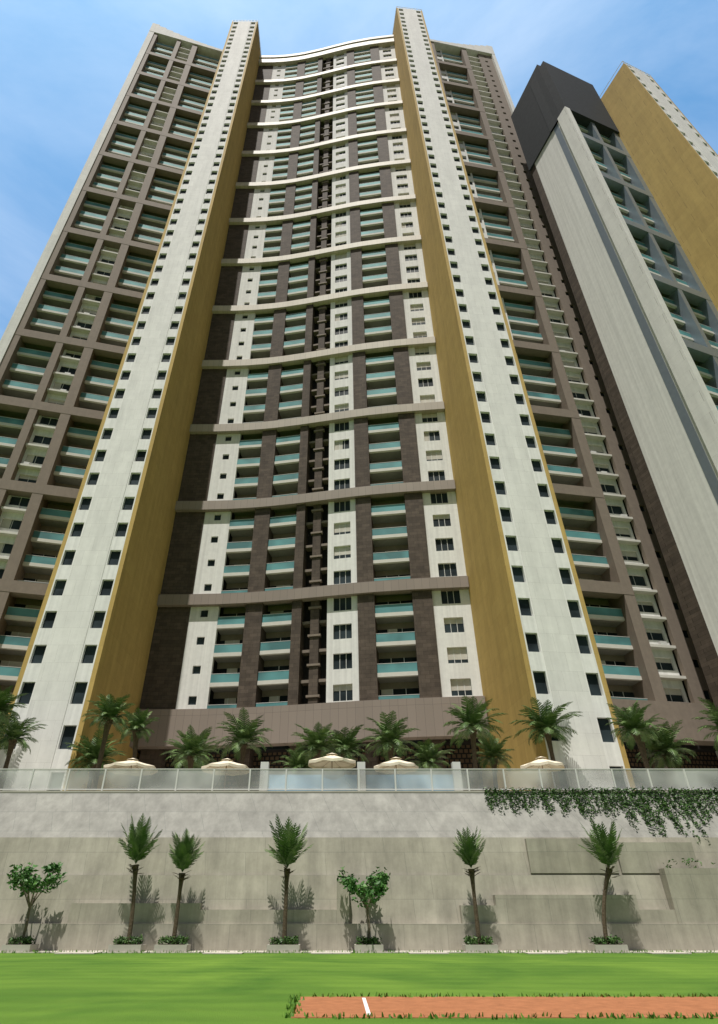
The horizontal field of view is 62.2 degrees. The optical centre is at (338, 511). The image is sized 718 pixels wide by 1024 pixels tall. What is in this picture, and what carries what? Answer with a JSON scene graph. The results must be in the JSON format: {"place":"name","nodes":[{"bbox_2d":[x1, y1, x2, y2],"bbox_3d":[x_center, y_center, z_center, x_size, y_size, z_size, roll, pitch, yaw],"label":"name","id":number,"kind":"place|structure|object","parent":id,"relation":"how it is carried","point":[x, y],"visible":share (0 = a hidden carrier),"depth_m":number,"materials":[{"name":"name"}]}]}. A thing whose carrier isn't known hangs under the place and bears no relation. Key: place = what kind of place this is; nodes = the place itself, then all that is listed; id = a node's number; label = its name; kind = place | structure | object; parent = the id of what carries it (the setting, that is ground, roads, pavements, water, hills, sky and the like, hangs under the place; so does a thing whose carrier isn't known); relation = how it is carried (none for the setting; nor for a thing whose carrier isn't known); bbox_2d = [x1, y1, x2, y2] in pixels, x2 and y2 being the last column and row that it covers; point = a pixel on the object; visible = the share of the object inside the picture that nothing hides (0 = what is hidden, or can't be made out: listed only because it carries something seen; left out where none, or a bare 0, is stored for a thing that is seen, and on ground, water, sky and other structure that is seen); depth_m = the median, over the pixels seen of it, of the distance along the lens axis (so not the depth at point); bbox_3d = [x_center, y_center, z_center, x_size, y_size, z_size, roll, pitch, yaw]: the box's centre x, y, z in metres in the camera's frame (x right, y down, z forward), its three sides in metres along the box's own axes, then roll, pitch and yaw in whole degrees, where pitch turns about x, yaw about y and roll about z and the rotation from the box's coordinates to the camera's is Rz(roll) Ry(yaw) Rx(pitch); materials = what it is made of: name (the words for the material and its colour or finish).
{"place":"outdoors","nodes":[
{"label":"outdoors","id":0,"kind":"place"},
{"bbox_2d":[129,35,489,748],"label":"horizontal bands","id":1,"kind":"object","parent":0,"point":[429,717],"visible":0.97,"depth_m":82.36,"materials":[{"name":"brown paint"}]},
{"bbox_2d":[7,944,622,944],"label":"complex soil","id":2,"kind":"structure","parent":0,"point":[297,944],"depth_m":31.44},
{"bbox_2d":[6,862,67,943],"bbox_3d":[-16.869,21.395,32.643,3.298,3.915,3.236,0,-34,0],"label":"tree","id":3,"kind":"object","parent":2,"relation":"on","point":[23,880],"depth_m":32.82,"materials":[{"name":"green plant"}]},
{"bbox_2d":[127,864,142,942],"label":"palm trunk","id":4,"kind":"object","parent":2,"relation":"on","point":[134,868],"visible":0.96,"depth_m":32.77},
{"bbox_2d":[117,813,162,863],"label":"date palm","id":5,"kind":"object","parent":4,"relation":"on","point":[137,846],"visible":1,"depth_m":34.04,"materials":[{"name":"green plant"}]},
{"bbox_2d":[171,870,190,942],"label":"palm trunk","id":6,"kind":"object","parent":2,"relation":"on","point":[181,878],"visible":0.97,"depth_m":32.61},
{"bbox_2d":[168,829,204,871],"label":"date palm","id":7,"kind":"object","parent":6,"relation":"on","point":[183,856],"visible":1,"depth_m":33.73,"materials":[{"name":"green plant"}]},
{"bbox_2d":[280,865,293,943],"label":"palm trunk","id":8,"kind":"object","parent":2,"relation":"on","point":[287,872],"visible":0.97,"depth_m":32.71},
{"bbox_2d":[265,814,313,867],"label":"date palm","id":9,"kind":"object","parent":8,"relation":"on","point":[289,844],"visible":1,"depth_m":33.74,"materials":[{"name":"green plant"}]},
{"bbox_2d":[6,934,623,944],"bbox_3d":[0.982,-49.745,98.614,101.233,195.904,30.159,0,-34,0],"label":"planters","id":10,"kind":"object","parent":2,"relation":"on","point":[469,940],"visible":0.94,"depth_m":31.58,"materials":[{"name":"grey concrete"}]},
{"bbox_2d":[337,866,390,943],"bbox_3d":[1.407,21.641,32.769,3.032,3.650,3.325,0,-34,0],"label":"tree","id":11,"kind":"object","parent":2,"relation":"on","point":[380,879],"depth_m":32.58,"materials":[{"name":"green plant"}]},
{"bbox_2d":[462,867,481,943],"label":"palm trunk","id":12,"kind":"object","parent":2,"relation":"on","point":[471,874],"visible":0.97,"depth_m":32.71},
{"bbox_2d":[453,825,485,867],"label":"date palm","id":13,"kind":"object","parent":12,"relation":"on","point":[469,852],"visible":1,"depth_m":33.88,"materials":[{"name":"green plant"}]},
{"bbox_2d":[600,865,620,943],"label":"palm trunk","id":14,"kind":"object","parent":2,"relation":"on","point":[608,872],"visible":0.96,"depth_m":32.78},
{"bbox_2d":[578,819,623,866],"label":"date palm","id":15,"kind":"object","parent":14,"relation":"on","point":[603,849],"visible":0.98,"depth_m":33.90,"materials":[{"name":"green plant"}]},
{"bbox_2d":[308,753,355,770],"bbox_3d":[-0.472,18.112,43.518,3.459,0.930,3.460,0,-34,0],"label":"parasol canvas","id":16,"kind":"object","parent":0,"point":[334,759],"visible":0.95,"depth_m":44.09,"materials":[{"name":"beige fabric"}]},
{"bbox_2d":[12,219,667,644],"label":"ac unit","id":17,"kind":"object","parent":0,"point":[590,451],"visible":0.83,"depth_m":81.64,"materials":[{"name":"white metal"}]},
{"bbox_2d":[0,47,680,703],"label":"windows","id":18,"kind":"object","parent":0,"point":[452,653],"visible":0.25,"depth_m":79.01,"materials":[{"name":"glass"}]},
{"bbox_2d":[0,791,712,951],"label":"planter","id":19,"kind":"object","parent":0,"point":[296,948],"visible":0.73,"depth_m":31.16,"materials":[{"name":"grey concrete"}]},
{"bbox_2d":[0,8,717,790],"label":"building walls","id":20,"kind":"structure","parent":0,"point":[682,486],"depth_m":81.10,"materials":[{"name":"white paint"}]},
{"bbox_2d":[511,61,618,170],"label":"building top","id":21,"kind":"object","parent":20,"relation":"on","point":[550,93],"visible":0.79,"depth_m":122.18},
{"bbox_2d":[0,837,717,950],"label":"wall stone","id":22,"kind":"object","parent":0,"point":[539,893],"visible":0.9,"depth_m":34.29,"materials":[{"name":"beige stone"}]},
{"bbox_2d":[0,793,717,836],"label":"wall stone","id":23,"kind":"object","parent":22,"relation":"on","point":[250,814],"visible":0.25,"depth_m":38.36,"materials":[{"name":"stone"}]},
{"bbox_2d":[483,786,717,867],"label":"hanging vines","id":24,"kind":"object","parent":23,"relation":"on","point":[641,799],"visible":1,"depth_m":39.28,"materials":[{"name":"green plant"}]},
{"bbox_2d":[0,8,717,790],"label":"building wall","id":25,"kind":"structure","parent":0,"point":[678,174],"depth_m":78.10,"materials":[{"name":"yellow paint"}]},
{"bbox_2d":[0,33,717,790],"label":"building walls","id":26,"kind":"structure","parent":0,"point":[612,583],"depth_m":89.19,"materials":[{"name":"paint"}]},
{"bbox_2d":[0,508,637,751],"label":"balcony railings","id":27,"kind":"object","parent":26,"relation":"in","point":[395,691],"visible":0.06,"depth_m":70.46,"materials":[{"name":"teal glass"}]},
{"bbox_2d":[0,953,717,1023],"bbox_3d":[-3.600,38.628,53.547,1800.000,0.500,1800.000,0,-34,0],"label":"grass lawn","id":28,"kind":"structure","parent":0,"point":[148,988],"depth_m":17.56,"materials":[{"name":"green plant"}]},
{"bbox_2d":[1,949,717,1019],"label":"grass tuft","id":29,"kind":"object","parent":28,"relation":"on","point":[293,1005],"visible":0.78,"depth_m":14.00,"materials":[{"name":"green plant"}]},
{"bbox_2d":[291,997,717,1017],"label":"track","id":30,"kind":"structure","parent":28,"relation":"on","point":[566,1007],"depth_m":12.61,"materials":[{"name":"soil"}]},
{"bbox_2d":[362,998,370,1014],"bbox_3d":[0.590,10.686,12.627,0.080,0.318,2.900,0,-34,0],"label":"complex line","id":31,"kind":"object","parent":30,"relation":"on","point":[366,1005],"visible":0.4,"depth_m":12.59,"materials":[{"name":"white paint"}]},
{"bbox_2d":[0,46,717,692],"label":"complex soffit","id":32,"kind":"structure","parent":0,"point":[546,440],"depth_m":94.89,"materials":[{"name":"paint"}]},
{"bbox_2d":[0,44,717,687],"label":"complex slab","id":33,"kind":"structure","parent":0,"point":[478,74],"depth_m":99.21,"materials":[{"name":"white concrete"}]},
{"bbox_2d":[0,951,717,953],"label":"curb","id":34,"kind":"structure","parent":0,"point":[410,952],"depth_m":30.88,"materials":[{"name":"grey concrete"}]},
{"bbox_2d":[0,739,16,790],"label":"palm trunk","id":35,"kind":"object","parent":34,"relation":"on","point":[11,744],"visible":0.97,"depth_m":46.98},
{"bbox_2d":[0,711,47,754],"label":"palm tree","id":36,"kind":"object","parent":35,"relation":"on","point":[16,727],"visible":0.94,"depth_m":48.15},
{"bbox_2d":[86,763,96,790],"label":"palm trunk","id":37,"kind":"object","parent":34,"relation":"on","point":[91,774],"visible":0.46,"depth_m":50.02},
{"bbox_2d":[65,729,126,778],"bbox_3d":[-20.924,21.029,51.019,5.321,4.082,5.177,0,-34,0],"label":"palm tree","id":38,"kind":"object","parent":37,"relation":"in","point":[90,751],"visible":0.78,"depth_m":50.67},
{"bbox_2d":[91,718,115,790],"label":"palm trunk","id":39,"kind":"object","parent":34,"relation":"on","point":[108,724],"visible":0.92,"depth_m":43.98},
{"bbox_2d":[81,693,137,737],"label":"palm tree","id":40,"kind":"object","parent":39,"relation":"on","point":[109,707],"visible":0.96,"depth_m":45.44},
{"bbox_2d":[113,759,149,790],"bbox_3d":[-15.297,19.521,43.434,3.657,2.737,3.657,0,-34,0],"label":"wooden parasol","id":41,"kind":"object","parent":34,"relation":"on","point":[130,773],"visible":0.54,"depth_m":43.79,"materials":[{"name":"brown wood"}]},
{"bbox_2d":[103,758,157,775],"bbox_3d":[-15.297,18.691,43.998,3.725,0.930,3.725,0,-34,0],"label":"parasol canvas","id":42,"kind":"object","parent":41,"relation":"attached to","point":[127,764],"visible":0.96,"depth_m":44.52,"materials":[{"name":"beige fabric"}]},
{"bbox_2d":[128,730,140,790],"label":"palm trunk","id":43,"kind":"object","parent":34,"relation":"on","point":[135,748],"visible":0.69,"depth_m":48.34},
{"bbox_2d":[115,707,158,742],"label":"palm tree","id":44,"kind":"object","parent":43,"relation":"on","point":[136,723],"visible":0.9,"depth_m":49.31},
{"bbox_2d":[183,763,196,790],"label":"palm trunk","id":45,"kind":"object","parent":34,"relation":"on","point":[185,783],"visible":0.09,"depth_m":50.65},
{"bbox_2d":[186,754,195,790],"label":"palm trunk","id":46,"kind":"object","parent":34,"relation":"on","point":[190,759],"visible":0.73,"depth_m":45.56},
{"bbox_2d":[162,724,221,780],"bbox_3d":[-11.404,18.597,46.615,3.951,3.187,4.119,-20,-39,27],"label":"palm tree","id":47,"kind":"object","parent":46,"relation":"on","point":[191,744],"visible":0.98,"depth_m":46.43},
{"bbox_2d":[208,765,246,790],"bbox_3d":[-8.314,19.645,43.643,3.476,2.766,3.476,0,-34,0],"label":"frame","id":48,"kind":"object","parent":34,"relation":"on","point":[225,775],"visible":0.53,"depth_m":43.87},
{"bbox_2d":[201,758,249,775],"bbox_3d":[-8.314,18.803,44.215,3.542,0.930,3.542,0,-34,0],"label":"parasol canvas","id":49,"kind":"object","parent":48,"relation":"attached to","point":[223,763],"visible":0.97,"depth_m":44.73,"materials":[{"name":"beige fabric"}]},
{"bbox_2d":[238,742,248,790],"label":"palm trunk","id":50,"kind":"object","parent":34,"relation":"on","point":[242,756],"visible":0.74,"depth_m":49.86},
{"bbox_2d":[214,707,272,760],"bbox_3d":[-8.131,19.277,50.814,5.067,4.004,5.124,6,-35,-8],"label":"palm tree","id":51,"kind":"object","parent":50,"relation":"on","point":[243,733],"visible":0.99,"depth_m":50.69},
{"bbox_2d":[314,750,321,774],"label":"palm trunk","id":52,"kind":"object","parent":34,"relation":"on","point":[317,772],"visible":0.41,"depth_m":47.05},
{"bbox_2d":[291,722,346,763],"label":"palm tree","id":53,"kind":"object","parent":52,"relation":"in","point":[315,740],"visible":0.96,"depth_m":47.46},
{"bbox_2d":[341,753,347,774],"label":"palm trunk","id":54,"kind":"object","parent":34,"relation":"on","point":[345,771],"visible":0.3,"depth_m":50.29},
{"bbox_2d":[319,724,370,764],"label":"palm tree","id":55,"kind":"object","parent":54,"relation":"on","point":[349,742],"visible":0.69,"depth_m":50.97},
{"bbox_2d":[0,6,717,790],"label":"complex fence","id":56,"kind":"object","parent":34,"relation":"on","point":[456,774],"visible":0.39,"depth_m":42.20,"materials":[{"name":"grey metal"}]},
{"bbox_2d":[0,43,717,708],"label":"rail","id":57,"kind":"object","parent":56,"relation":"attached to","point":[276,675],"visible":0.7,"depth_m":88.50,"materials":[{"name":"teal glass"}]},
{"bbox_2d":[383,743,393,774],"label":"palm trunk","id":58,"kind":"object","parent":34,"relation":"on","point":[390,753],"visible":0.2,"depth_m":48.20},
{"bbox_2d":[359,710,419,760],"bbox_3d":[4.228,18.641,48.989,5.160,3.768,5.144,0,-34,0],"label":"palm tree","id":59,"kind":"object","parent":58,"relation":"on","point":[388,736],"visible":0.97,"depth_m":48.63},
{"bbox_2d":[425,763,431,774],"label":"palm trunk","id":60,"kind":"object","parent":34,"relation":"on","point":[427,772],"visible":0.23,"depth_m":50.23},
{"bbox_2d":[404,738,455,774],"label":"palm tree","id":61,"kind":"object","parent":60,"relation":"in","point":[426,753],"visible":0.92,"depth_m":50.68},
{"bbox_2d":[468,727,479,790],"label":"palm trunk","id":62,"kind":"object","parent":34,"relation":"on","point":[474,759],"visible":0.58,"depth_m":46.10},
{"bbox_2d":[443,696,508,747],"bbox_3d":[10.904,16.814,47.774,5.333,3.910,5.294,0,-34,0],"label":"palm tree","id":63,"kind":"object","parent":62,"relation":"on","point":[470,720],"visible":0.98,"depth_m":47.55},
{"bbox_2d":[487,758,498,790],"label":"palm trunk","id":64,"kind":"object","parent":34,"relation":"on","point":[495,781],"visible":0.54,"depth_m":48.26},
{"bbox_2d":[471,735,513,771],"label":"palm tree","id":65,"kind":"object","parent":64,"relation":"in","point":[496,752],"visible":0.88,"depth_m":48.99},
{"bbox_2d":[541,730,561,790],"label":"palm trunk","id":66,"kind":"object","parent":34,"relation":"on","point":[548,738],"visible":0.69,"depth_m":47.23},
{"bbox_2d":[512,697,582,744],"bbox_3d":[16.868,17.282,48.860,6.106,3.908,5.175,0,-34,0],"label":"palm tree","id":67,"kind":"object","parent":66,"relation":"on","point":[539,722],"visible":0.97,"depth_m":48.35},
{"bbox_2d":[631,730,655,788],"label":"palm trunk","id":68,"kind":"object","parent":34,"relation":"on","point":[641,750],"visible":0.54,"depth_m":45.29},
{"bbox_2d":[605,701,666,749],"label":"palm tree","id":69,"kind":"object","parent":68,"relation":"on","point":[628,722],"visible":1,"depth_m":46.45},
{"bbox_2d":[640,737,650,787],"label":"palm trunk","id":70,"kind":"object","parent":34,"relation":"on","point":[643,743],"visible":0.16,"depth_m":49.35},
{"bbox_2d":[613,711,669,752],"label":"palm tree","id":71,"kind":"object","parent":70,"relation":"on","point":[658,739],"visible":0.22,"depth_m":50.19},
{"bbox_2d":[662,754,679,788],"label":"palm trunk","id":72,"kind":"object","parent":34,"relation":"on","point":[674,780],"visible":0.45,"depth_m":50.05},
{"bbox_2d":[635,720,697,772],"bbox_3d":[28.183,20.388,51.414,5.262,3.944,5.949,-16,-37,23],"label":"palm tree","id":73,"kind":"object","parent":72,"relation":"on","point":[670,747],"visible":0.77,"depth_m":50.86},
{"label":"podium palm trunk","id":74,"kind":"object","parent":34,"relation":"on","visible":0},
{"bbox_2d":[0,708,18,739],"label":"palm tree","id":75,"kind":"object","parent":74,"relation":"on","point":[2,732],"visible":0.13,"depth_m":50.60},
{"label":"podium palm trunk","id":76,"kind":"object","parent":34,"relation":"on","visible":0},
{"bbox_2d":[0,685,27,727],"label":"palm tree","id":77,"kind":"object","parent":76,"relation":"on","point":[5,700],"visible":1,"depth_m":46.58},
{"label":"podium palm trunk","id":78,"kind":"object","parent":34,"relation":"on","visible":0},
{"bbox_2d":[691,697,717,752],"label":"palm tree","id":79,"kind":"object","parent":78,"relation":"on","point":[713,713],"visible":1,"depth_m":47.11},
{"bbox_2d":[0,0,717,339],"label":"sky","id":80,"kind":"structure","parent":0,"point":[65,65],"materials":[{"name":"blue"}]},
{"bbox_2d":[268,775,453,790],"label":"glass railing","id":81,"kind":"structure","parent":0,"point":[350,781],"depth_m":41.42,"materials":[{"name":"clear glass"}]},
{"bbox_2d":[374,757,418,773],"bbox_3d":[4.274,18.702,44.222,3.328,0.930,3.328,0,-34,0],"label":"parasol canvas","id":82,"kind":"object","parent":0,"point":[393,763],"visible":0.92,"depth_m":44.58,"materials":[{"name":"beige fabric"}]},
{"bbox_2d":[134,46,717,790],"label":"building wall","id":83,"kind":"structure","parent":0,"point":[164,664],"depth_m":82.90,"materials":[{"name":"brown paint"}]},
{"bbox_2d":[161,745,717,790],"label":"building wall","id":84,"kind":"structure","parent":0,"point":[697,779],"depth_m":65.57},
{"bbox_2d":[520,756,564,772],"bbox_3d":[15.186,18.757,44.446,3.268,0.930,3.268,0,-34,0],"label":"parasol canvas","id":85,"kind":"object","parent":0,"point":[539,762],"visible":0.99,"depth_m":44.73,"materials":[{"name":"beige fabric"}]},
{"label":"podium palm trunk","id":86,"kind":"object","parent":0,"visible":0},
{"bbox_2d":[273,743,313,774],"bbox_3d":[-3.251,22.017,51.645,4.524,3.197,4.227,-23,-40,30],"label":"potted plant","id":87,"kind":"object","parent":86,"relation":"in","point":[300,764],"visible":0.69,"depth_m":51.27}
]}

